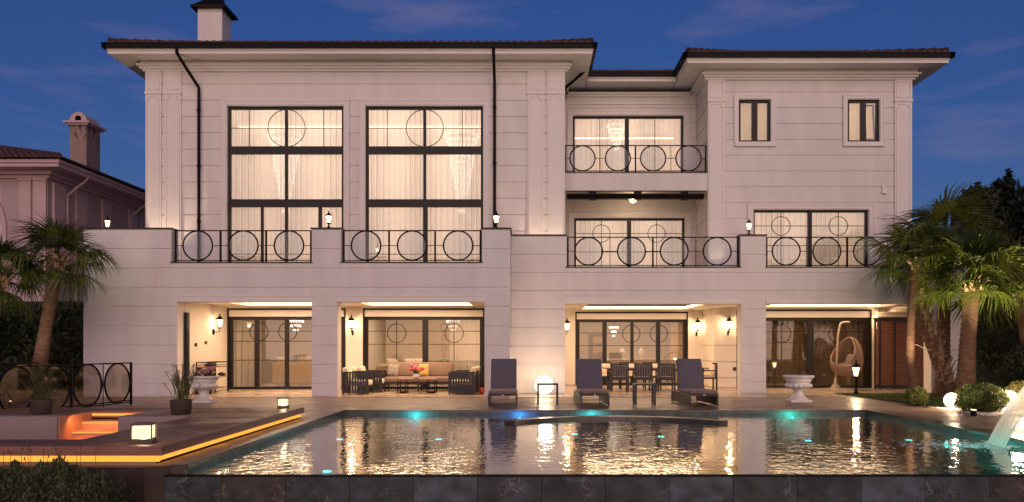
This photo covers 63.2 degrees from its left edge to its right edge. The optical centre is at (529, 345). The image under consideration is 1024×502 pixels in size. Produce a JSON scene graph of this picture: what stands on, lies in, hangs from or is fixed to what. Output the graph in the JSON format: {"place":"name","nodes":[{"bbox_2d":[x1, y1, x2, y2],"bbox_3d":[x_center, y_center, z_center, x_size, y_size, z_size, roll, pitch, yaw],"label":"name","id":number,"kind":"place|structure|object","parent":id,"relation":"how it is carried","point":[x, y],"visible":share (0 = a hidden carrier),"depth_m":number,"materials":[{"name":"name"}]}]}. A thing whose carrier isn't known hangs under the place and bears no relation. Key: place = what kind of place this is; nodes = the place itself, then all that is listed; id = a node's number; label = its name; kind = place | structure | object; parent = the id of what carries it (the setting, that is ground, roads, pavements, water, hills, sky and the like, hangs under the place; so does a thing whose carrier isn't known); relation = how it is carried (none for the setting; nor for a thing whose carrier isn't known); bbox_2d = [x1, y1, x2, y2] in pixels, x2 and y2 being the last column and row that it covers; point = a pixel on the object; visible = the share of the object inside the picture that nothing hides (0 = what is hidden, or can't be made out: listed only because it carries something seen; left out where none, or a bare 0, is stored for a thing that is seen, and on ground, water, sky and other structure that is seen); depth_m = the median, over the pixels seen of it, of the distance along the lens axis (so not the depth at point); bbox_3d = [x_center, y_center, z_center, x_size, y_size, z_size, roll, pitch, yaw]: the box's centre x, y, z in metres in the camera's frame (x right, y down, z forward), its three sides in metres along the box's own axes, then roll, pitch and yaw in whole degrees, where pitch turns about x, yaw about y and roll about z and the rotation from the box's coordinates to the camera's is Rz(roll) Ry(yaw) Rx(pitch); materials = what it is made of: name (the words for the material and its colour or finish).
{"place":"outdoors","nodes":[
{"label":"outdoors","id":0,"kind":"place"},
{"bbox_2d":[0,112,144,300],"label":"neighbour house","id":1,"kind":"structure","parent":0,"point":[76,186],"depth_m":33.04,"materials":[{"name":"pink paint"}]},
{"bbox_2d":[197,441,226,450],"bbox_3d":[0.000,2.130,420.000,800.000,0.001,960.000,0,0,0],"label":"ground","id":2,"kind":"structure","parent":0,"point":[211,445],"depth_m":17.70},
{"bbox_2d":[0,298,83,394],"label":"hedge","id":3,"kind":"object","parent":2,"relation":"on","point":[18,337],"visible":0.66,"depth_m":25.86,"materials":[{"name":"green plant"}]},
{"bbox_2d":[0,445,135,501],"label":"bush","id":4,"kind":"object","parent":2,"relation":"on","point":[30,488],"visible":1,"depth_m":9.83,"materials":[{"name":"green plant"}]},
{"bbox_2d":[0,407,303,501],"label":"deck platform","id":5,"kind":"structure","parent":2,"relation":"on","point":[67,431],"depth_m":12.94,"materials":[{"name":"brown wood"}]},
{"bbox_2d":[19,363,62,413],"bbox_3d":[-9.350,0.813,15.876,0.736,0.988,0.665,0,0,0],"label":"potted papyrus","id":6,"kind":"object","parent":5,"relation":"on","point":[40,403],"visible":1,"depth_m":15.81,"materials":[{"name":"plant"}]},
{"bbox_2d":[130,422,156,443],"bbox_3d":[-5.200,1.175,11.200,0.272,0.264,0.272,0,0,-12],"label":"cube lantern","id":7,"kind":"object","parent":5,"relation":"on","point":[141,440],"visible":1,"depth_m":11.10,"materials":[{"name":"white metal"}]},
{"bbox_2d":[163,363,201,413],"bbox_3d":[-6.638,0.813,15.966,0.710,0.988,0.719,0,0,41],"label":"potted papyrus","id":8,"kind":"object","parent":5,"relation":"on","point":[182,404],"visible":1,"depth_m":15.83,"materials":[{"name":"plant"}]},
{"bbox_2d":[277,397,289,408],"bbox_3d":[-5.130,1.195,17.320,0.222,0.224,0.222,0,0,-10],"label":"cube lantern","id":9,"kind":"object","parent":5,"relation":"on","point":[283,406],"visible":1,"depth_m":17.22,"materials":[{"name":"white metal"}]},
{"bbox_2d":[164,409,1023,501],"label":"swimming pool","id":10,"kind":"structure","parent":2,"relation":"in","point":[180,486],"depth_m":10.36,"materials":[{"name":"stone"}]},
{"bbox_2d":[184,414,1023,473],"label":"pool water","id":11,"kind":"structure","parent":10,"relation":"in","point":[496,444],"depth_m":12.99,"materials":[{"name":"teal liquid"}]},
{"bbox_2d":[873,438,1023,451],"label":"water foam","id":12,"kind":"object","parent":11,"relation":"on","point":[960,445],"visible":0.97,"depth_m":13.35,"materials":[{"name":"white liquid"}]},
{"bbox_2d":[987,386,1023,446],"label":"falling water","id":13,"kind":"structure","parent":11,"relation":"on","point":[1007,423],"depth_m":13.42,"materials":[{"name":"white liquid"}]},
{"bbox_2d":[962,277,1019,388],"bbox_3d":[21.315,-0.271,28.410,14.518,4.811,2.558,0,0,0],"label":"hedge","id":14,"kind":"object","parent":2,"relation":"on","point":[990,351],"visible":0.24,"depth_m":28.15,"materials":[{"name":"green plant"}]},
{"bbox_2d":[0,385,920,397],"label":"patio","id":15,"kind":"structure","parent":0,"point":[642,392],"depth_m":25.59,"materials":[{"name":"stone"}]},
{"bbox_2d":[196,361,228,393],"bbox_3d":[-10.070,1.014,26.425,0.445,0.992,1.630,0,0,0],"label":"drinks trolley","id":16,"kind":"object","parent":15,"relation":"on","point":[210,362],"visible":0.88,"depth_m":26.71,"materials":[{"name":"black metal"}]},
{"bbox_2d":[342,367,373,394],"bbox_3d":[-5.370,1.093,25.950,0.826,0.835,0.850,0,0,0],"label":"lounge armchair","id":17,"kind":"object","parent":15,"relation":"on","point":[348,381],"visible":1,"depth_m":25.54,"materials":[{"name":"black wood"}]},
{"bbox_2d":[357,366,385,391],"bbox_3d":[-5.160,1.093,27.100,0.826,0.835,0.850,0,0,0],"label":"lounge armchair","id":18,"kind":"object","parent":15,"relation":"on","point":[379,380],"visible":0.5,"depth_m":26.69,"materials":[{"name":"black wood"}]},
{"bbox_2d":[396,378,437,392],"bbox_3d":[-3.580,1.280,26.450,1.240,0.460,0.600,0,0,0],"label":"coffee table","id":19,"kind":"object","parent":15,"relation":"on","point":[426,379],"visible":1,"depth_m":26.16,"materials":[{"name":"brown wood"}]},
{"bbox_2d":[409,364,424,378],"bbox_3d":[-3.594,0.813,26.334,0.510,0.471,0.326,0,0,0],"label":"tulip vase","id":20,"kind":"object","parent":19,"relation":"on","point":[416,375],"visible":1,"depth_m":26.30,"materials":[{"name":"pink stone"}]},
{"bbox_2d":[383,362,453,391],"bbox_3d":[-3.650,1.037,27.565,2.330,0.946,0.830,0,0,0],"label":"outdoor sofa","id":21,"kind":"object","parent":15,"relation":"on","point":[439,370],"visible":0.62,"depth_m":27.75,"materials":[{"name":"beige fabric"}]},
{"bbox_2d":[386,358,397,363],"bbox_3d":[-5.000,0.605,30.082,0.420,0.260,0.364,0,0,0],"label":"pillow","id":22,"kind":"object","parent":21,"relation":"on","point":[388,361],"visible":0.59,"depth_m":30.04,"materials":[{"name":"beige fabric"}]},
{"bbox_2d":[387,364,398,375],"bbox_3d":[-4.523,0.820,27.479,0.420,0.399,0.208,0,0,25],"label":"pillow","id":23,"kind":"object","parent":21,"relation":"on","point":[392,369],"visible":1,"depth_m":27.41,"materials":[{"name":"fabric"}]},
{"bbox_2d":[416,364,428,375],"bbox_3d":[-3.554,0.820,27.565,0.428,0.399,0.220,0,0,0],"label":"pillow","id":24,"kind":"object","parent":21,"relation":"on","point":[425,372],"visible":0.67,"depth_m":27.51,"materials":[{"name":"yellow fabric"}]},
{"bbox_2d":[448,367,476,394],"bbox_3d":[-2.090,1.093,25.950,0.826,0.835,0.850,0,0,0],"label":"lounge armchair","id":25,"kind":"object","parent":15,"relation":"on","point":[461,381],"visible":1,"depth_m":25.54,"materials":[{"name":"black wood"}]},
{"bbox_2d":[456,366,479,391],"bbox_3d":[-2.040,1.093,27.100,0.826,0.835,0.850,0,0,0],"label":"lounge armchair","id":26,"kind":"object","parent":15,"relation":"on","point":[477,378],"visible":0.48,"depth_m":26.69,"materials":[{"name":"black fabric"}]},
{"bbox_2d":[82,0,961,396],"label":"villa","id":27,"kind":"object","parent":15,"relation":"on","point":[522,288],"visible":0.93,"depth_m":28.50,"materials":[{"name":"paint"}]},
{"bbox_2d":[212,313,223,334],"bbox_3d":[-10.192,-0.701,27.200,0.366,0.702,0.227,0,0,0],"label":"wall lantern","id":28,"kind":"object","parent":27,"relation":"attached to","point":[219,317],"depth_m":27.19,"materials":[{"name":"black metal"}]},
{"bbox_2d":[234,320,260,386],"bbox_3d":[-9.854,0.195,28.918,1.050,2.570,0.134,0,0,0],"label":"curtain","id":29,"kind":"object","parent":27,"relation":"hanging from","point":[243,373],"visible":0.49,"depth_m":28.93,"materials":[{"name":"beige fabric"}]},
{"bbox_2d":[228,107,342,261],"bbox_3d":[-8.375,-5.315,28.639,3.990,5.769,0.102,0,0,0],"label":"window","id":30,"kind":"structure","parent":27,"relation":"in","point":[286,150],"depth_m":28.59,"materials":[{"name":"black metal"}]},
{"bbox_2d":[232,110,341,261],"bbox_3d":[-8.374,-5.350,28.919,4.207,5.780,0.135,0,0,0],"label":"curtain","id":31,"kind":"object","parent":27,"relation":"hanging from","point":[309,176],"visible":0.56,"depth_m":28.92,"materials":[{"name":"beige fabric"}]},
{"bbox_2d":[230,317,343,388],"bbox_3d":[-8.342,0.259,28.622,3.956,2.492,0.096,0,0,0],"label":"window","id":32,"kind":"structure","parent":27,"relation":"in","point":[257,322],"depth_m":28.58,"materials":[{"name":"black metal"}]},
{"bbox_2d":[272,363,311,384],"bbox_3d":[-7.800,1.020,30.400,3.000,0.780,1.000,0,0,0],"label":"indoor sofa","id":33,"kind":"object","parent":27,"relation":"on","point":[300,373],"visible":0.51,"depth_m":29.90,"materials":[{"name":"beige fabric"}]},
{"bbox_2d":[276,357,289,362],"bbox_3d":[-9.007,0.652,30.327,0.500,0.476,0.227,0,0,-5],"label":"pillow","id":34,"kind":"object","parent":33,"relation":"on","point":[280,358],"visible":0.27,"depth_m":30.30,"materials":[{"name":"beige fabric"}]},
{"bbox_2d":[298,357,311,362],"bbox_3d":[-8.207,0.652,30.327,0.500,0.476,0.227,0,0,-5],"label":"pillow","id":35,"kind":"object","parent":33,"relation":"on","point":[304,358],"visible":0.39,"depth_m":30.31,"materials":[{"name":"beige fabric"}]},
{"bbox_2d":[325,211,331,226],"bbox_3d":[-5.974,-3.735,24.700,0.210,0.540,0.182,0,0,0],"label":"parapet lantern","id":36,"kind":"object","parent":27,"relation":"on","point":[328,214],"visible":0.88,"depth_m":24.67,"materials":[{"name":"white glass"}]},
{"bbox_2d":[348,314,354,334],"bbox_3d":[-6.091,-0.701,28.339,0.239,0.702,0.347,0,0,-25],"label":"wall lantern","id":37,"kind":"object","parent":27,"relation":"attached to","point":[351,318],"depth_m":28.29,"materials":[{"name":"white glass"}]},
{"bbox_2d":[376,364,447,384],"bbox_3d":[-3.750,1.040,30.150,3.500,0.740,1.100,0,0,0],"label":"sofa","id":38,"kind":"object","parent":27,"relation":"on","point":[382,366],"visible":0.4,"depth_m":29.63,"materials":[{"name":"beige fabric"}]},
{"bbox_2d":[365,317,482,388],"bbox_3d":[-3.639,0.259,28.622,4.065,2.492,0.096,0,0,0],"label":"window","id":39,"kind":"structure","parent":27,"relation":"in","point":[424,344],"depth_m":28.58,"materials":[{"name":"black metal"}]},
{"bbox_2d":[366,107,482,261],"bbox_3d":[-3.617,-5.315,28.639,4.034,5.769,0.102,0,0,0],"label":"window","id":40,"kind":"structure","parent":27,"relation":"in","point":[424,150],"depth_m":28.59,"materials":[{"name":"black metal"}]},
{"bbox_2d":[369,110,480,261],"bbox_3d":[-3.618,-5.350,28.919,4.252,5.780,0.135,0,0,0],"label":"curtain","id":41,"kind":"object","parent":27,"relation":"hanging from","point":[447,176],"visible":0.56,"depth_m":28.92,"materials":[{"name":"beige fabric"}]},
{"bbox_2d":[440,323,447,361],"bbox_3d":[-3.463,-0.030,33.583,0.306,1.726,0.065,0,0,0],"label":"wall mirror","id":42,"kind":"object","parent":27,"relation":"attached to","point":[444,341],"depth_m":33.55,"materials":[{"name":"beige mirror"}]},
{"bbox_2d":[449,320,479,370],"bbox_3d":[-2.180,0.195,29.001,1.266,2.570,0.132,0,0,0],"label":"curtain","id":43,"kind":"object","parent":27,"relation":"hanging from","point":[464,357],"visible":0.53,"depth_m":29.00,"materials":[{"name":"beige fabric"}]},
{"bbox_2d":[493,211,498,226],"bbox_3d":[-0.999,-3.735,24.700,0.210,0.540,0.182,0,0,0],"label":"parapet lantern","id":44,"kind":"object","parent":27,"relation":"on","point":[496,214],"visible":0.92,"depth_m":24.68,"materials":[{"name":"white glass"}]},
{"bbox_2d":[588,334,601,358],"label":"oven column","id":45,"kind":"structure","parent":27,"relation":"on","point":[594,352],"depth_m":34.90,"materials":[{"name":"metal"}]},
{"bbox_2d":[575,119,679,170],"bbox_3d":[3.705,-7.455,31.820,4.393,2.670,0.137,0,0,0],"label":"curtain","id":46,"kind":"object","parent":27,"relation":"hanging from","point":[652,131],"visible":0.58,"depth_m":31.82,"materials":[{"name":"beige fabric"}]},
{"bbox_2d":[573,116,682,170],"bbox_3d":[3.708,-7.391,31.542,4.179,2.561,0.096,0,0,0],"label":"window","id":47,"kind":"structure","parent":27,"relation":"in","point":[626,118],"depth_m":31.50,"materials":[{"name":"black metal"}]},
{"bbox_2d":[576,221,681,266],"bbox_3d":[3.755,-3.700,31.820,4.397,2.480,0.136,0,0,0],"label":"curtain","id":48,"kind":"object","parent":27,"relation":"hanging from","point":[588,250],"visible":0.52,"depth_m":31.82,"materials":[{"name":"beige fabric"}]},
{"bbox_2d":[574,218,683,266],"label":"window","id":49,"kind":"structure","parent":27,"relation":"in","point":[628,220],"depth_m":31.50,"materials":[{"name":"black metal"}]},
{"bbox_2d":[577,319,685,384],"bbox_3d":[3.840,0.259,31.522,4.151,2.492,0.096,0,0,0],"label":"window","id":50,"kind":"structure","parent":27,"relation":"in","point":[604,345],"depth_m":31.48,"materials":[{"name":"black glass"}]},
{"bbox_2d":[670,322,682,382],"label":"curtain","id":51,"kind":"object","parent":27,"relation":"hanging from","point":[676,335],"visible":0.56,"depth_m":31.82,"materials":[{"name":"beige fabric"}]},
{"bbox_2d":[694,317,700,335],"bbox_3d":[6.306,-0.701,31.239,0.347,0.702,0.239,0,0,-65],"label":"wall lantern","id":52,"kind":"object","parent":27,"relation":"attached to","point":[698,322],"depth_m":31.18,"materials":[{"name":"white glass"}]},
{"bbox_2d":[726,315,732,334],"bbox_3d":[7.018,-0.701,29.239,0.347,0.702,0.239,0,0,-65],"label":"wall lantern","id":53,"kind":"object","parent":27,"relation":"attached to","point":[729,319],"depth_m":29.19,"materials":[{"name":"white glass"}]},
{"bbox_2d":[746,219,751,233],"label":"parapet lantern","id":54,"kind":"object","parent":27,"relation":"on","point":[748,222],"visible":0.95,"depth_m":26.18,"materials":[{"name":"white glass"}]},
{"bbox_2d":[741,103,766,139],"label":"curtain","id":55,"kind":"object","parent":27,"relation":"hanging from","point":[746,121],"visible":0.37,"depth_m":29.80,"materials":[{"name":"beige fabric"}]},
{"bbox_2d":[739,100,769,141],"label":"window","id":56,"kind":"structure","parent":27,"relation":"in","point":[754,103],"depth_m":29.46,"materials":[{"name":"black glass"}]},
{"bbox_2d":[755,213,863,266],"bbox_3d":[9.928,-3.700,29.821,4.290,2.480,0.134,0,0,0],"label":"curtain","id":57,"kind":"object","parent":27,"relation":"hanging from","point":[798,228],"visible":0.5,"depth_m":29.82,"materials":[{"name":"beige fabric"}]},
{"bbox_2d":[754,210,866,266],"bbox_3d":[9.928,-3.612,29.542,4.071,2.364,0.096,0,0,0],"label":"window","id":58,"kind":"structure","parent":27,"relation":"in","point":[809,212],"depth_m":29.50,"materials":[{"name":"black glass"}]},
{"bbox_2d":[766,321,864,384],"bbox_3d":[9.688,0.195,29.820,4.796,2.570,0.138,0,0,0],"label":"curtain","id":59,"kind":"object","parent":27,"relation":"hanging from","point":[794,346],"visible":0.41,"depth_m":29.82,"materials":[{"name":"beige fabric"}]},
{"bbox_2d":[766,318,868,387],"bbox_3d":[9.688,0.259,29.522,4.677,2.492,0.096,0,0,0],"label":"window","id":60,"kind":"structure","parent":27,"relation":"in","point":[810,331],"depth_m":29.48,"materials":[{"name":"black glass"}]},
{"bbox_2d":[849,103,874,139],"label":"curtain","id":61,"kind":"object","parent":27,"relation":"hanging from","point":[854,121],"visible":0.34,"depth_m":29.80,"materials":[{"name":"beige fabric"}]},
{"bbox_2d":[848,100,878,141],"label":"window","id":62,"kind":"structure","parent":27,"relation":"in","point":[862,102],"depth_m":29.46,"materials":[{"name":"black glass"}]},
{"bbox_2d":[877,312,915,317],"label":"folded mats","id":63,"kind":"object","parent":27,"relation":"attached to","point":[892,315],"visible":0.5,"depth_m":28.61,"materials":[{"name":"beige fabric"}]},
{"bbox_2d":[535,376,552,394],"bbox_3d":[0.430,1.219,25.400,0.570,0.582,0.570,0,0,0],"label":"globe lamp","id":64,"kind":"object","parent":15,"relation":"on","point":[545,389],"visible":0.93,"depth_m":25.21,"materials":[{"name":"white plastic"}]},
{"bbox_2d":[601,362,612,388],"bbox_3d":[2.600,1.050,29.300,0.588,0.920,0.528,0,0,0],"label":"dining chair","id":65,"kind":"object","parent":15,"relation":"on","point":[604,371],"visible":0.2,"depth_m":29.45,"materials":[{"name":"beige fabric"}]},
{"bbox_2d":[609,363,628,391],"bbox_3d":[2.930,1.050,27.350,0.588,0.920,0.528,0,0,0],"label":"dining chair","id":66,"kind":"object","parent":15,"relation":"on","point":[619,371],"visible":1,"depth_m":27.10,"materials":[{"name":"black wood"}]},
{"bbox_2d":[619,362,636,388],"bbox_3d":[3.450,1.050,29.300,0.588,0.920,0.528,0,0,0],"label":"dining chair","id":67,"kind":"object","parent":15,"relation":"on","point":[631,364],"visible":0.16,"depth_m":29.45,"materials":[{"name":"beige fabric"}]},
{"bbox_2d":[632,363,652,390],"bbox_3d":[3.700,1.050,27.350,0.588,0.920,0.528,0,0,-1],"label":"dining chair","id":68,"kind":"object","parent":15,"relation":"on","point":[642,371],"visible":0.99,"depth_m":27.10,"materials":[{"name":"grey wood"}]},
{"bbox_2d":[643,362,661,388],"bbox_3d":[4.300,1.050,29.300,0.588,0.920,0.528,0,0,0],"label":"dining chair","id":69,"kind":"object","parent":15,"relation":"on","point":[654,364],"visible":0.09,"depth_m":29.45,"materials":[{"name":"black fabric"}]},
{"bbox_2d":[602,367,708,388],"bbox_3d":[4.250,1.130,28.350,3.500,0.760,0.952,0,0,0],"label":"dining table","id":70,"kind":"object","parent":15,"relation":"on","point":[632,369],"visible":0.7,"depth_m":28.24,"materials":[{"name":"brown wood"}]},
{"bbox_2d":[655,363,675,391],"bbox_3d":[4.450,1.050,27.350,0.588,0.920,0.528,0,0,1],"label":"dining chair","id":71,"kind":"object","parent":15,"relation":"on","point":[665,371],"visible":1,"depth_m":27.10,"materials":[{"name":"grey wood"}]},
{"bbox_2d":[704,363,716,389],"bbox_3d":[6.050,1.050,28.300,0.528,0.920,0.588,0,0,0],"label":"dining chair","id":72,"kind":"object","parent":15,"relation":"on","point":[713,375],"visible":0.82,"depth_m":28.06,"materials":[{"name":"beige fabric"}]},
{"bbox_2d":[822,321,863,390],"bbox_3d":[10.525,0.341,28.004,1.341,2.328,1.290,0,0,-8],"label":"hanging chair","id":73,"kind":"object","parent":15,"relation":"on","point":[843,369],"visible":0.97,"depth_m":28.00,"materials":[{"name":"wicker"}]},
{"bbox_2d":[873,318,923,388],"bbox_3d":[12.858,0.280,28.765,1.775,2.460,0.470,0,0,0],"label":"door","id":74,"kind":"structure","parent":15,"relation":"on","point":[889,351],"depth_m":28.59,"materials":[{"name":"wood"}]},
{"bbox_2d":[949,181,1008,288],"bbox_3d":[15.291,-2.142,28.750,2.630,7.319,2.435,0,0,37],"label":"tree","id":75,"kind":"object","parent":15,"relation":"on","point":[992,196],"visible":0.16,"depth_m":27.92,"materials":[{"name":"green plant"}]},
{"bbox_2d":[987,168,1023,279],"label":"tree","id":76,"kind":"object","parent":15,"relation":"on","point":[1011,196],"visible":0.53,"depth_m":29.26,"materials":[{"name":"green plant"}]},
{"bbox_2d":[1001,287,1018,339],"bbox_3d":[16.080,-0.451,26.044,1.890,3.931,2.067,0,0,9],"label":"tree","id":77,"kind":"object","parent":15,"relation":"on","point":[1015,328],"visible":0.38,"depth_m":26.79,"materials":[{"name":"green plant"}]},
{"bbox_2d":[0,398,1023,465],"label":"pool deck","id":78,"kind":"structure","parent":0,"point":[314,407],"depth_m":21.07,"materials":[{"name":"grey stone"}]},
{"bbox_2d":[0,234,58,325],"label":"fan palm","id":79,"kind":"object","parent":78,"relation":"on","point":[5,279],"visible":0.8,"depth_m":22.00,"materials":[{"name":"green plant"}]},
{"bbox_2d":[0,213,122,400],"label":"fan palm","id":80,"kind":"object","parent":78,"relation":"on","point":[59,236],"visible":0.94,"depth_m":22.22,"materials":[{"name":"green plant"}]},
{"bbox_2d":[0,362,131,408],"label":"ring fence","id":81,"kind":"object","parent":78,"relation":"on","point":[71,388],"visible":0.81,"depth_m":19.30,"materials":[{"name":"black metal"}]},
{"bbox_2d":[187,375,219,402],"bbox_3d":[-8.620,1.155,22.000,0.814,0.711,0.814,0,0,0],"label":"stone urn","id":82,"kind":"object","parent":78,"relation":"on","point":[206,386],"visible":0.92,"depth_m":21.77,"materials":[{"name":"white stone"}]},
{"bbox_2d":[194,366,215,375],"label":"potted flowers","id":83,"kind":"object","parent":82,"relation":"in","point":[208,369],"visible":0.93,"depth_m":21.97,"materials":[{"name":"pink plant"}]},
{"bbox_2d":[488,359,517,405],"bbox_3d":[-0.688,0.933,21.629,0.720,1.155,1.962,0,0,0],"label":"sun lounger","id":84,"kind":"object","parent":78,"relation":"on","point":[503,377],"visible":1,"depth_m":21.91,"materials":[{"name":"grey fabric"}]},
{"bbox_2d":[537,383,557,404],"bbox_3d":[0.453,1.240,21.290,0.540,0.540,0.380,0,0,1],"label":"side table","id":85,"kind":"object","parent":78,"relation":"on","point":[538,384],"visible":1,"depth_m":21.10,"materials":[{"name":"metal"}]},
{"bbox_2d":[574,359,609,405],"bbox_3d":[1.583,0.933,21.628,0.720,1.155,1.962,0,0,-2],"label":"sun lounger","id":86,"kind":"object","parent":78,"relation":"on","point":[589,377],"visible":1,"depth_m":21.89,"materials":[{"name":"fabric"}]},
{"bbox_2d":[632,383,655,404],"bbox_3d":[2.923,1.240,21.290,0.540,0.540,0.380,0,0,-2],"label":"side table","id":87,"kind":"object","parent":78,"relation":"on","point":[634,393],"visible":1,"depth_m":21.18,"materials":[{"name":"metal"}]},
{"bbox_2d":[671,359,718,405],"bbox_3d":[4.262,0.933,21.627,0.720,1.155,1.962,0,0,-4],"label":"sun lounger","id":88,"kind":"object","parent":78,"relation":"on","point":[690,377],"visible":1,"depth_m":21.88,"materials":[{"name":"fabric"}]},
{"bbox_2d":[783,375,814,401],"bbox_3d":[7.200,1.155,22.300,0.814,0.711,0.814,0,0,0],"label":"stone urn","id":89,"kind":"object","parent":78,"relation":"on","point":[798,384],"visible":1,"depth_m":22.08,"materials":[{"name":"white stone"}]},
{"bbox_2d":[970,409,977,415],"bbox_3d":[9.550,1.446,17.900,0.140,0.129,0.140,0,0,0],"label":"floor spotlight","id":90,"kind":"object","parent":78,"relation":"on","point":[973,412],"visible":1,"depth_m":17.86,"materials":[{"name":"black metal"}]},
{"bbox_2d":[953,382,1011,412],"bbox_3d":[10.337,1.201,19.001,1.171,0.742,1.103,0,0,0],"label":"boxwood bush","id":91,"kind":"object","parent":78,"relation":"on","point":[980,397],"visible":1,"depth_m":18.75,"materials":[{"name":"green plant"}]},
{"bbox_2d":[998,390,1016,410],"bbox_3d":[10.980,1.269,19.100,0.470,0.482,0.470,0,0,0],"label":"globe lamp","id":92,"kind":"object","parent":78,"relation":"on","point":[1012,394],"visible":0.26,"depth_m":18.95,"materials":[{"name":"white plastic"}]},
{"bbox_2d":[0,0,1023,298],"label":"sky","id":93,"kind":"structure","parent":0,"point":[968,115],"materials":[{"name":"blue"}]},
{"bbox_2d":[601,359,663,381],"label":"kitchen island","id":94,"kind":"structure","parent":0,"point":[628,360],"depth_m":33.80,"materials":[{"name":"wood"}]},
{"bbox_2d":[834,392,961,408],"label":"lawn","id":95,"kind":"structure","parent":0,"point":[896,401],"depth_m":23.16,"materials":[{"name":"plant"}]},
{"bbox_2d":[852,360,859,394],"bbox_3d":[9.920,0.975,25.300,0.284,1.070,0.246,0,0,0],"label":"garden lamp","id":96,"kind":"object","parent":95,"relation":"on","point":[856,365],"visible":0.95,"depth_m":25.27,"materials":[{"name":"black metal"}]},
{"bbox_2d":[851,211,976,388],"bbox_3d":[10.920,-1.067,23.115,3.541,5.231,3.274,0,0,-24],"label":"fan palm","id":97,"kind":"object","parent":95,"relation":"on","point":[926,228],"visible":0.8,"depth_m":22.99,"materials":[{"name":"green plant"}]},
{"bbox_2d":[904,386,929,405],"bbox_3d":[9.726,1.276,20.897,0.613,0.557,0.601,0,0,0],"label":"boxwood bush","id":98,"kind":"object","parent":95,"relation":"on","point":[916,396],"visible":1,"depth_m":20.76,"materials":[{"name":"green plant"}]},
{"bbox_2d":[872,223,963,396],"bbox_3d":[11.332,-0.938,24.077,2.808,5.069,3.077,0,0,0],"label":"fan palm","id":99,"kind":"object","parent":95,"relation":"on","point":[943,370],"visible":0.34,"depth_m":23.84,"materials":[{"name":"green plant"}]},
{"bbox_2d":[877,182,1013,393],"bbox_3d":[12.768,-1.617,25.431,3.756,6.260,3.735,0,0,-25],"label":"fan palm","id":100,"kind":"object","parent":95,"relation":"on","point":[954,208],"visible":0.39,"depth_m":24.95,"materials":[{"name":"green plant"}]},
{"bbox_2d":[943,393,956,407],"bbox_3d":[10.140,1.324,20.000,0.360,0.372,0.360,0,0,0],"label":"globe lamp","id":101,"kind":"object","parent":95,"relation":"on","point":[948,399],"visible":0.77,"depth_m":19.90,"materials":[{"name":"white plastic"}]},
{"bbox_2d":[897,220,1023,393],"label":"fan palm","id":102,"kind":"object","parent":95,"relation":"on","point":[979,252],"visible":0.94,"depth_m":22.11,"materials":[{"name":"green plant"}]},
{"bbox_2d":[928,406,1023,416],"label":"gravel","id":103,"kind":"structure","parent":95,"relation":"on","point":[997,413],"depth_m":18.62,"materials":[{"name":"white gravel"}]},
{"bbox_2d":[945,237,1023,378],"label":"fan palm","id":104,"kind":"object","parent":95,"relation":"on","point":[1020,321],"visible":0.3,"depth_m":22.54,"materials":[{"name":"green plant"}]},
{"bbox_2d":[999,342,1023,389],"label":"round shrub","id":105,"kind":"object","parent":95,"relation":"on","point":[1013,369],"visible":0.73,"depth_m":22.44,"materials":[{"name":"green plant"}]},
{"bbox_2d":[1003,380,1023,392],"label":"boxwood bush","id":106,"kind":"object","parent":95,"relation":"on","point":[1014,387],"visible":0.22,"depth_m":19.89,"materials":[{"name":"green plant"}]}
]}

